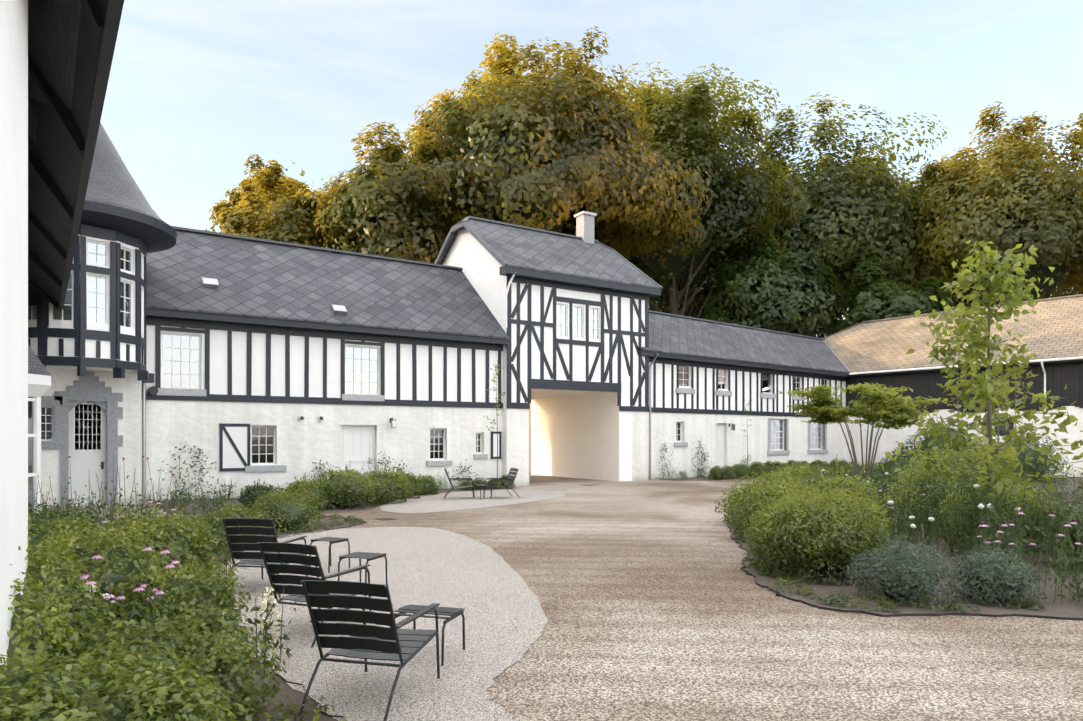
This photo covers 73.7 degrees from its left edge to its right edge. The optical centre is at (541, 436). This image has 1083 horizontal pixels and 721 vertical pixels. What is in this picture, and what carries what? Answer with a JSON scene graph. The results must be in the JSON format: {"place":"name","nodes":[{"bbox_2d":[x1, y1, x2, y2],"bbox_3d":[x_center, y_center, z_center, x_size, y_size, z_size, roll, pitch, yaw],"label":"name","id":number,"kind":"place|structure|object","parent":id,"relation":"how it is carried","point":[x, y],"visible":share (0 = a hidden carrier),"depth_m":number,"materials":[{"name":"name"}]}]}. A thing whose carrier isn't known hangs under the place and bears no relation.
{"place":"outdoors","nodes":[
{"label":"outdoors","id":0,"kind":"place"},
{"bbox_2d":[28,122,176,507],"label":"tower building","id":1,"kind":"structure","parent":0,"point":[87,343],"depth_m":18.52,"materials":[{"name":"paint"}]},
{"bbox_2d":[91,516,366,720],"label":"bed ground","id":2,"kind":"structure","parent":0,"point":[290,692],"depth_m":5.07,"materials":[{"name":"soil"}]},
{"bbox_2d":[28,506,86,551],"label":"plant","id":3,"kind":"object","parent":2,"relation":"on","point":[35,538],"visible":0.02,"depth_m":7.26,"materials":[{"name":"green plant"}]},
{"bbox_2d":[6,546,120,673],"bbox_3d":[-3.245,1.226,4.116,1.747,1.260,2.050,0,0,-33],"label":"shrub","id":4,"kind":"object","parent":2,"relation":"on","point":[37,625],"visible":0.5,"depth_m":4.15,"materials":[{"name":"green plant"}]},
{"bbox_2d":[28,503,105,544],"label":"shrub","id":5,"kind":"object","parent":2,"relation":"on","point":[44,527],"visible":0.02,"depth_m":8.38,"materials":[{"name":"green plant"}]},
{"bbox_2d":[28,494,110,536],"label":"shrub","id":6,"kind":"object","parent":2,"relation":"on","point":[44,515],"visible":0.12,"depth_m":9.50,"materials":[{"name":"green plant"}]},
{"bbox_2d":[28,474,111,523],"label":"tall plant","id":7,"kind":"object","parent":2,"relation":"on","point":[40,504],"visible":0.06,"depth_m":11.22,"materials":[{"name":"green plant"}]},
{"bbox_2d":[23,520,132,646],"bbox_3d":[-3.809,1.249,5.197,1.442,1.284,1.537,0,0,-8],"label":"shrub","id":8,"kind":"object","parent":2,"relation":"on","point":[36,571],"visible":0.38,"depth_m":5.24,"materials":[{"name":"green plant"}]},
{"bbox_2d":[41,491,161,528],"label":"plant","id":9,"kind":"object","parent":2,"relation":"on","point":[123,509],"visible":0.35,"depth_m":13.92,"materials":[{"name":"green plant"}]},
{"bbox_2d":[28,502,188,622],"bbox_3d":[-4.292,1.240,6.718,1.821,1.242,2.025,0,0,-33],"label":"shrub","id":10,"kind":"object","parent":2,"relation":"on","point":[114,553],"visible":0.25,"depth_m":6.60,"materials":[{"name":"green plant"}]},
{"bbox_2d":[47,456,179,532],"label":"tall plant","id":11,"kind":"object","parent":2,"relation":"on","point":[121,495],"visible":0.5,"depth_m":10.56,"materials":[{"name":"green plant"}]},
{"bbox_2d":[0,602,247,720],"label":"shrub","id":12,"kind":"object","parent":2,"relation":"on","point":[83,691],"visible":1,"depth_m":3.06,"materials":[{"name":"green plant"}]},
{"bbox_2d":[61,543,192,644],"bbox_3d":[-3.147,1.346,5.398,0.918,1.064,0.981,0,0,10],"label":"flowering plant","id":13,"kind":"object","parent":2,"relation":"on","point":[120,593],"visible":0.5,"depth_m":5.39,"materials":[{"name":"green"}]},
{"bbox_2d":[101,494,178,531],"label":"plants","id":14,"kind":"object","parent":2,"relation":"on","point":[173,507],"visible":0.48,"depth_m":9.55,"materials":[{"name":"green"}]},
{"bbox_2d":[92,501,191,542],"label":"plants","id":15,"kind":"object","parent":2,"relation":"on","point":[130,519],"visible":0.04,"depth_m":9.12,"materials":[{"name":"green plant"}]},
{"bbox_2d":[82,503,241,582],"bbox_3d":[-4.354,1.316,8.077,1.700,1.141,1.657,0,0,-10],"label":"shrub","id":16,"kind":"object","parent":2,"relation":"on","point":[183,540],"visible":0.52,"depth_m":8.01,"materials":[{"name":"green plant"}]},
{"bbox_2d":[51,587,286,720],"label":"shrub","id":17,"kind":"object","parent":2,"relation":"on","point":[221,660],"visible":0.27,"depth_m":4.33,"materials":[{"name":"green plant"}]},
{"bbox_2d":[103,545,255,649],"bbox_3d":[-3.195,1.390,6.329,1.280,0.930,1.351,0,0,-33],"label":"shrub","id":18,"kind":"object","parent":2,"relation":"on","point":[205,584],"visible":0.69,"depth_m":6.10,"materials":[{"name":"green plant"}]},
{"bbox_2d":[123,500,245,529],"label":"plant","id":19,"kind":"object","parent":2,"relation":"on","point":[193,511],"visible":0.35,"depth_m":14.97,"materials":[{"name":"green plant"}]},
{"bbox_2d":[155,498,247,578],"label":"fennel plant","id":20,"kind":"object","parent":2,"relation":"on","point":[225,555],"visible":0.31,"depth_m":9.10,"materials":[{"name":"green plant"}]},
{"bbox_2d":[186,500,277,551],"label":"shrub","id":21,"kind":"object","parent":2,"relation":"on","point":[232,512],"visible":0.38,"depth_m":11.61,"materials":[{"name":"green plant"}]},
{"bbox_2d":[210,585,300,678],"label":"lupin plant","id":22,"kind":"object","parent":2,"relation":"on","point":[266,603],"visible":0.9,"depth_m":5.54,"materials":[{"name":"green"}]},
{"bbox_2d":[242,483,323,532],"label":"shrub","id":23,"kind":"object","parent":2,"relation":"on","point":[291,512],"visible":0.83,"depth_m":13.88,"materials":[{"name":"green plant"}]},
{"bbox_2d":[222,709,345,720],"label":"plant","id":24,"kind":"object","parent":2,"relation":"on","point":[267,715],"visible":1,"depth_m":2.99,"materials":[{"name":"green plant"}]},
{"bbox_2d":[154,487,512,514],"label":"bed wall","id":25,"kind":"structure","parent":0,"point":[333,511],"depth_m":18.71,"materials":[{"name":"soil"}]},
{"bbox_2d":[158,484,191,508],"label":"plant wall","id":26,"kind":"structure","parent":25,"relation":"on","point":[180,498],"depth_m":18.12,"materials":[{"name":"green"}]},
{"bbox_2d":[156,443,200,499],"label":"climbing plant","id":27,"kind":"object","parent":25,"relation":"on","point":[180,449],"depth_m":20.54,"materials":[{"name":"green"}]},
{"bbox_2d":[169,479,209,504],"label":"plant wall","id":28,"kind":"structure","parent":25,"relation":"on","point":[188,494],"depth_m":19.25,"materials":[{"name":"green"}]},
{"bbox_2d":[181,450,220,498],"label":"climbing plant","id":29,"kind":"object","parent":25,"relation":"on","point":[200,470],"depth_m":20.82,"materials":[{"name":"green"}]},
{"bbox_2d":[199,490,227,509],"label":"plant wall","id":30,"kind":"structure","parent":25,"relation":"on","point":[216,503],"depth_m":18.02,"materials":[{"name":"green"}]},
{"bbox_2d":[210,480,235,500],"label":"plant wall","id":31,"kind":"structure","parent":25,"relation":"on","point":[228,494],"depth_m":20.12,"materials":[{"name":"green"}]},
{"bbox_2d":[232,478,280,508],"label":"bush","id":32,"kind":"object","parent":25,"relation":"on","point":[251,494],"depth_m":18.08,"materials":[{"name":"green plant"}]},
{"bbox_2d":[277,473,335,511],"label":"bush","id":33,"kind":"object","parent":25,"relation":"on","point":[316,489],"depth_m":17.52,"materials":[{"name":"green plant"}]},
{"bbox_2d":[312,460,382,509],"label":"bush","id":34,"kind":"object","parent":25,"relation":"on","point":[349,489],"depth_m":18.16,"materials":[{"name":"green plant"}]},
{"bbox_2d":[362,463,412,504],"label":"bush","id":35,"kind":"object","parent":25,"relation":"on","point":[394,488],"depth_m":19.54,"materials":[{"name":"green plant"}]},
{"bbox_2d":[386,468,425,498],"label":"bush","id":36,"kind":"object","parent":25,"relation":"on","point":[414,483],"depth_m":21.15,"materials":[{"name":"green plant"}]},
{"bbox_2d":[416,474,443,495],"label":"bush","id":37,"kind":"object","parent":25,"relation":"on","point":[430,487],"depth_m":22.36,"materials":[{"name":"green plant"}]},
{"bbox_2d":[484,361,504,488],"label":"climbing plant","id":38,"kind":"object","parent":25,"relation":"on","point":[496,398],"visible":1,"depth_m":25.17,"materials":[{"name":"green plant"}]},
{"bbox_2d":[210,527,547,720],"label":"gravel patio","id":39,"kind":"structure","parent":0,"point":[491,593],"depth_m":6.93,"materials":[{"name":"beige gravel"}]},
{"bbox_2d":[222,518,307,594],"bbox_3d":[-3.310,1.388,8.682,0.654,0.887,0.910,0,0,9],"label":"armchair","id":40,"kind":"object","parent":39,"relation":"on","point":[251,559],"visible":0.67,"depth_m":8.41,"materials":[{"name":"grey metal"}]},
{"bbox_2d":[257,542,371,647],"bbox_3d":[-2.101,1.388,6.738,0.654,0.887,0.910,0,0,21],"label":"armchair","id":41,"kind":"object","parent":39,"relation":"on","point":[303,567],"visible":0.58,"depth_m":6.50,"materials":[{"name":"grey metal"}]},
{"bbox_2d":[309,537,349,572],"bbox_3d":[-2.891,1.614,9.863,0.400,0.424,0.420,0,0,27],"label":"side table","id":42,"kind":"object","parent":39,"relation":"on","point":[331,540],"visible":0.77,"depth_m":9.81,"materials":[{"name":"grey"}]},
{"bbox_2d":[338,552,387,595],"bbox_3d":[-2.094,1.609,8.472,0.420,0.434,0.480,0,0,19],"label":"side table","id":43,"kind":"object","parent":39,"relation":"on","point":[369,556],"visible":0.94,"depth_m":8.43,"materials":[{"name":"grey"}]},
{"bbox_2d":[298,580,439,720],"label":"armchair","id":44,"kind":"object","parent":39,"relation":"on","point":[365,642],"visible":1,"depth_m":4.83,"materials":[{"name":"grey metal"}]},
{"bbox_2d":[389,604,464,665],"bbox_3d":[-0.943,1.634,5.997,0.520,0.384,0.460,0,0,17],"label":"side table","id":45,"kind":"object","parent":39,"relation":"on","point":[444,611],"visible":0.67,"depth_m":5.97,"materials":[{"name":"grey metal"}]},
{"bbox_2d":[380,489,566,512],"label":"terrace ground","id":46,"kind":"structure","parent":0,"point":[452,501],"depth_m":20.43,"materials":[{"name":"beige gravel"}]},
{"bbox_2d":[443,468,474,499],"bbox_3d":[-2.418,1.388,21.110,0.910,0.887,0.654,0,0,-8],"label":"armchair","id":47,"kind":"object","parent":46,"relation":"on","point":[463,487],"visible":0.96,"depth_m":20.86,"materials":[{"name":"grey"}]},
{"bbox_2d":[484,468,518,498],"bbox_3d":[-1.167,1.388,21.283,0.910,0.887,0.654,0,0,-23],"label":"armchair","id":48,"kind":"object","parent":46,"relation":"on","point":[510,476],"visible":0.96,"depth_m":21.27,"materials":[{"name":"grey"}]},
{"bbox_2d":[459,474,514,490],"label":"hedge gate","id":49,"kind":"structure","parent":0,"point":[500,483],"depth_m":24.83,"materials":[{"name":"green plant"}]},
{"bbox_2d":[434,211,662,485],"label":"gatehouse building","id":50,"kind":"structure","parent":0,"point":[570,313],"depth_m":28.76,"materials":[{"name":"white paint"}]},
{"bbox_2d":[41,473,1082,720],"bbox_3d":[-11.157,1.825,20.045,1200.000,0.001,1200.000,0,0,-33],"label":"ground","id":51,"kind":"structure","parent":0,"point":[657,603],"depth_m":6.52,"materials":[{"name":"beige gravel"}]},
{"bbox_2d":[0,0,123,668],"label":"house","id":52,"kind":"structure","parent":51,"relation":"on","point":[56,57],"depth_m":6.18,"materials":[{"name":"white paint"}]},
{"bbox_2d":[208,159,340,249],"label":"tree","id":53,"kind":"object","parent":51,"relation":"on","point":[283,224],"visible":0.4,"depth_m":44.27,"materials":[{"name":"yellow plant"}]},
{"bbox_2d":[204,154,347,233],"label":"tree","id":54,"kind":"object","parent":51,"relation":"on","point":[259,164],"visible":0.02,"depth_m":55.95,"materials":[{"name":"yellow plant"}]},
{"bbox_2d":[142,226,508,501],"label":"building wing","id":55,"kind":"structure","parent":51,"relation":"on","point":[274,363],"depth_m":23.00,"materials":[{"name":"white paint"}]},
{"bbox_2d":[291,121,507,262],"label":"tree","id":56,"kind":"object","parent":51,"relation":"on","point":[369,212],"visible":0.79,"depth_m":41.51,"materials":[{"name":"green plant"}]},
{"bbox_2d":[403,64,521,161],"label":"tree","id":57,"kind":"object","parent":51,"relation":"on","point":[408,133],"visible":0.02,"depth_m":61.69,"materials":[{"name":"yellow plant"}]},
{"bbox_2d":[384,26,714,260],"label":"tree","id":58,"kind":"object","parent":51,"relation":"on","point":[537,155],"visible":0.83,"depth_m":43.07,"materials":[{"name":"green plant"}]},
{"bbox_2d":[626,207,746,317],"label":"tree","id":59,"kind":"object","parent":51,"relation":"on","point":[660,298],"visible":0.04,"depth_m":62.30,"materials":[{"name":"green plant"}]},
{"bbox_2d":[529,310,852,479],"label":"building wing","id":60,"kind":"structure","parent":51,"relation":"on","point":[707,378],"depth_m":34.72,"materials":[{"name":"white paint"}]},
{"bbox_2d":[601,61,809,317],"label":"tree","id":61,"kind":"object","parent":51,"relation":"on","point":[728,219],"visible":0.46,"depth_m":53.76,"materials":[{"name":"green plant"}]},
{"bbox_2d":[694,238,846,337],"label":"tree","id":62,"kind":"object","parent":51,"relation":"on","point":[769,294],"visible":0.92,"depth_m":52.68,"materials":[{"name":"green plant"}]},
{"bbox_2d":[712,92,957,320],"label":"tree","id":63,"kind":"object","parent":51,"relation":"on","point":[815,227],"visible":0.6,"depth_m":56.83,"materials":[{"name":"green plant"}]},
{"bbox_2d":[820,254,956,336],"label":"tree","id":64,"kind":"object","parent":51,"relation":"on","point":[878,296],"visible":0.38,"depth_m":52.55,"materials":[{"name":"green plant"}]},
{"bbox_2d":[826,156,972,318],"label":"tree","id":65,"kind":"object","parent":51,"relation":"on","point":[846,276],"visible":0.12,"depth_m":57.88,"materials":[{"name":"green plant"}]},
{"bbox_2d":[889,101,1082,306],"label":"tree","id":66,"kind":"object","parent":51,"relation":"on","point":[1029,201],"visible":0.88,"depth_m":53.52,"materials":[{"name":"green plant"}]},
{"bbox_2d":[905,134,1079,306],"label":"tree","id":67,"kind":"object","parent":51,"relation":"on","point":[958,301],"depth_m":66.85,"materials":[{"name":"green plant"}]},
{"bbox_2d":[1048,262,1082,297],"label":"tree","id":68,"kind":"object","parent":51,"relation":"on","point":[1056,293],"visible":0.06,"depth_m":62.49,"materials":[{"name":"green plant"}]},
{"bbox_2d":[100,0,1082,336],"label":"sky","id":69,"kind":"structure","parent":0,"point":[196,88],"materials":[{"name":"blue"}]},
{"bbox_2d":[660,477,762,480],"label":"bed ground","id":70,"kind":"structure","parent":0,"point":[697,479],"depth_m":30.41,"materials":[{"name":"soil"}]},
{"bbox_2d":[708,459,854,479],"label":"hedge","id":71,"kind":"object","parent":70,"relation":"on","point":[734,471],"visible":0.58,"depth_m":31.69,"materials":[{"name":"green plant"}]},
{"bbox_2d":[728,476,1082,620],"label":"bed ground","id":72,"kind":"structure","parent":0,"point":[1065,610],"depth_m":8.26,"materials":[{"name":"soil"}]},
{"bbox_2d":[207,513,1044,720],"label":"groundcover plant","id":73,"kind":"object","parent":72,"relation":"on","point":[887,608],"visible":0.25,"depth_m":7.71,"materials":[{"name":"plant"}]},
{"bbox_2d":[715,470,801,524],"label":"shrub","id":74,"kind":"object","parent":72,"relation":"on","point":[732,497],"visible":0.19,"depth_m":14.86,"materials":[{"name":"green plant"}]},
{"bbox_2d":[724,475,816,543],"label":"shrub","id":75,"kind":"object","parent":72,"relation":"on","point":[749,509],"visible":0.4,"depth_m":12.57,"materials":[{"name":"green plant"}]},
{"bbox_2d":[726,466,816,502],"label":"shrub","id":76,"kind":"object","parent":72,"relation":"on","point":[795,479],"visible":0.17,"depth_m":17.38,"materials":[{"name":"green plant"}]},
{"bbox_2d":[757,463,821,491],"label":"shrub","id":77,"kind":"object","parent":72,"relation":"on","point":[800,472],"visible":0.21,"depth_m":19.91,"materials":[{"name":"green plant"}]},
{"bbox_2d":[739,485,891,585],"bbox_3d":[3.645,1.282,9.596,1.829,1.216,1.880,0,0,28],"label":"shrub","id":78,"kind":"object","parent":72,"relation":"on","point":[815,537],"visible":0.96,"depth_m":9.14,"materials":[{"name":"green plant"}]},
{"bbox_2d":[750,479,892,546],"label":"shrub","id":79,"kind":"object","parent":72,"relation":"on","point":[809,495],"visible":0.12,"depth_m":10.98,"materials":[{"name":"green plant"}]},
{"bbox_2d":[792,455,887,537],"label":"shrub","id":80,"kind":"object","parent":72,"relation":"on","point":[841,481],"visible":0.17,"depth_m":12.10,"materials":[{"name":"green plant"}]},
{"bbox_2d":[792,462,891,482],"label":"hedge","id":81,"kind":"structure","parent":72,"relation":"on","point":[847,468],"depth_m":26.29,"materials":[{"name":"green plant"}]},
{"bbox_2d":[778,382,952,481],"bbox_3d":[10.495,0.006,22.860,4.830,3.658,4.533,0,0,-33],"label":"tree","id":82,"kind":"object","parent":72,"relation":"on","point":[888,410],"visible":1,"depth_m":22.48,"materials":[{"name":"green plant"}]},
{"bbox_2d":[863,536,926,578],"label":"shrub","id":83,"kind":"object","parent":72,"relation":"on","point":[882,548],"depth_m":9.07,"materials":[{"name":"green plant"}]},
{"bbox_2d":[851,442,957,507],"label":"shrub","id":84,"kind":"object","parent":72,"relation":"on","point":[889,468],"visible":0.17,"depth_m":17.89,"materials":[{"name":"green plant"}]},
{"bbox_2d":[845,529,965,608],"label":"grey shrub","id":85,"kind":"object","parent":72,"relation":"on","point":[897,572],"visible":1,"depth_m":7.87,"materials":[{"name":"green plant"}]},
{"bbox_2d":[884,498,941,558],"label":"white plant","id":86,"kind":"object","parent":72,"relation":"on","point":[912,526],"visible":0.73,"depth_m":10.90,"materials":[{"name":"green plant"}]},
{"bbox_2d":[867,488,964,546],"bbox_3d":[6.372,1.437,12.599,1.925,1.008,1.804,0,0,-33],"label":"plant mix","id":87,"kind":"object","parent":72,"relation":"on","point":[898,518],"visible":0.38,"depth_m":12.49,"materials":[{"name":"green plant"}]},
{"bbox_2d":[878,436,968,478],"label":"shrub","id":88,"kind":"object","parent":72,"relation":"on","point":[903,453],"visible":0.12,"depth_m":22.92,"materials":[{"name":"green plant"}]},
{"bbox_2d":[876,448,994,534],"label":"shrub","id":89,"kind":"object","parent":72,"relation":"on","point":[920,488],"visible":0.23,"depth_m":13.76,"materials":[{"name":"green plant"}]},
{"bbox_2d":[902,414,971,454],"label":"shrub","id":90,"kind":"object","parent":72,"relation":"on","point":[925,441],"visible":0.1,"depth_m":34.37,"materials":[{"name":"green plant"}]},
{"bbox_2d":[913,442,1001,472],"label":"shrub","id":91,"kind":"object","parent":72,"relation":"on","point":[947,455],"visible":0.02,"depth_m":19.55,"materials":[{"name":"green plant"}]},
{"bbox_2d":[881,447,1040,557],"bbox_3d":[6.682,1.065,11.403,2.027,1.916,2.278,0,0,4],"label":"tall plant","id":92,"kind":"object","parent":72,"relation":"on","point":[938,491],"visible":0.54,"depth_m":11.30,"materials":[{"name":"green plant"}]},
{"bbox_2d":[880,240,1082,535],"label":"young tree","id":93,"kind":"object","parent":72,"relation":"on","point":[975,350],"visible":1,"depth_m":10.49,"materials":[{"name":"green plant"}]},
{"bbox_2d":[931,480,1035,560],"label":"fennel plant","id":94,"kind":"object","parent":72,"relation":"on","point":[963,524],"visible":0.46,"depth_m":10.69,"materials":[{"name":"green plant"}]},
{"bbox_2d":[941,434,1029,479],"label":"shrub","id":95,"kind":"object","parent":72,"relation":"on","point":[976,449],"visible":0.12,"depth_m":25.81,"materials":[{"name":"green plant"}]},
{"bbox_2d":[941,537,1047,607],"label":"grey shrub","id":96,"kind":"object","parent":72,"relation":"on","point":[987,575],"visible":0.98,"depth_m":7.85,"materials":[{"name":"green plant"}]},
{"bbox_2d":[939,466,1061,551],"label":"shrub","id":97,"kind":"object","parent":72,"relation":"on","point":[1038,505],"visible":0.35,"depth_m":11.60,"materials":[{"name":"green plant"}]},
{"bbox_2d":[978,358,1022,480],"bbox_3d":[8.211,0.121,12.960,0.705,3.408,0.494,0,0,41],"label":"young tree","id":98,"kind":"object","parent":72,"relation":"on","point":[1000,360],"visible":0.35,"depth_m":12.89,"materials":[{"name":"green plant"}]},
{"bbox_2d":[955,447,1077,539],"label":"tall plant","id":99,"kind":"object","parent":72,"relation":"on","point":[1062,483],"visible":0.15,"depth_m":13.02,"materials":[{"name":"green plant"}]},
{"bbox_2d":[996,379,1041,474],"bbox_3d":[15.127,-0.009,23.108,1.392,3.669,1.169,0,0,-33],"label":"young tree","id":100,"kind":"object","parent":72,"relation":"on","point":[1018,389],"visible":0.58,"depth_m":22.94,"materials":[{"name":"green plant"}]},
{"bbox_2d":[969,473,1082,576],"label":"tall plant","id":101,"kind":"object","parent":72,"relation":"on","point":[995,518],"visible":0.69,"depth_m":9.58,"materials":[{"name":"green plant"}]},
{"bbox_2d":[975,509,1082,603],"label":"flowering plant","id":102,"kind":"object","parent":72,"relation":"on","point":[1071,562],"visible":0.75,"depth_m":8.13,"materials":[{"name":"green plant"}]},
{"bbox_2d":[980,429,1077,482],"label":"shrub","id":103,"kind":"object","parent":72,"relation":"on","point":[1035,454],"visible":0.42,"depth_m":28.66,"materials":[{"name":"green plant"}]},
{"bbox_2d":[1012,466,1082,555],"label":"tall plant","id":104,"kind":"object","parent":72,"relation":"on","point":[1064,504],"visible":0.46,"depth_m":10.90,"materials":[{"name":"green plant"}]},
{"bbox_2d":[1016,461,1080,553],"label":"tall plant","id":105,"kind":"object","parent":72,"relation":"on","point":[1059,494],"visible":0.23,"depth_m":11.09,"materials":[{"name":"green plant"}]},
{"bbox_2d":[1032,502,1082,570],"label":"shrub","id":106,"kind":"object","parent":72,"relation":"on","point":[1073,530],"depth_m":9.83,"materials":[{"name":"green plant"}]},
{"bbox_2d":[1040,489,1082,604],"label":"fennel plant","id":107,"kind":"object","parent":72,"relation":"on","point":[1081,553],"visible":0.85,"depth_m":8.24,"materials":[{"name":"green plant"}]},
{"bbox_2d":[823,294,1082,476],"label":"barn building","id":108,"kind":"structure","parent":0,"point":[875,351],"depth_m":37.22,"materials":[{"name":"white paint"}]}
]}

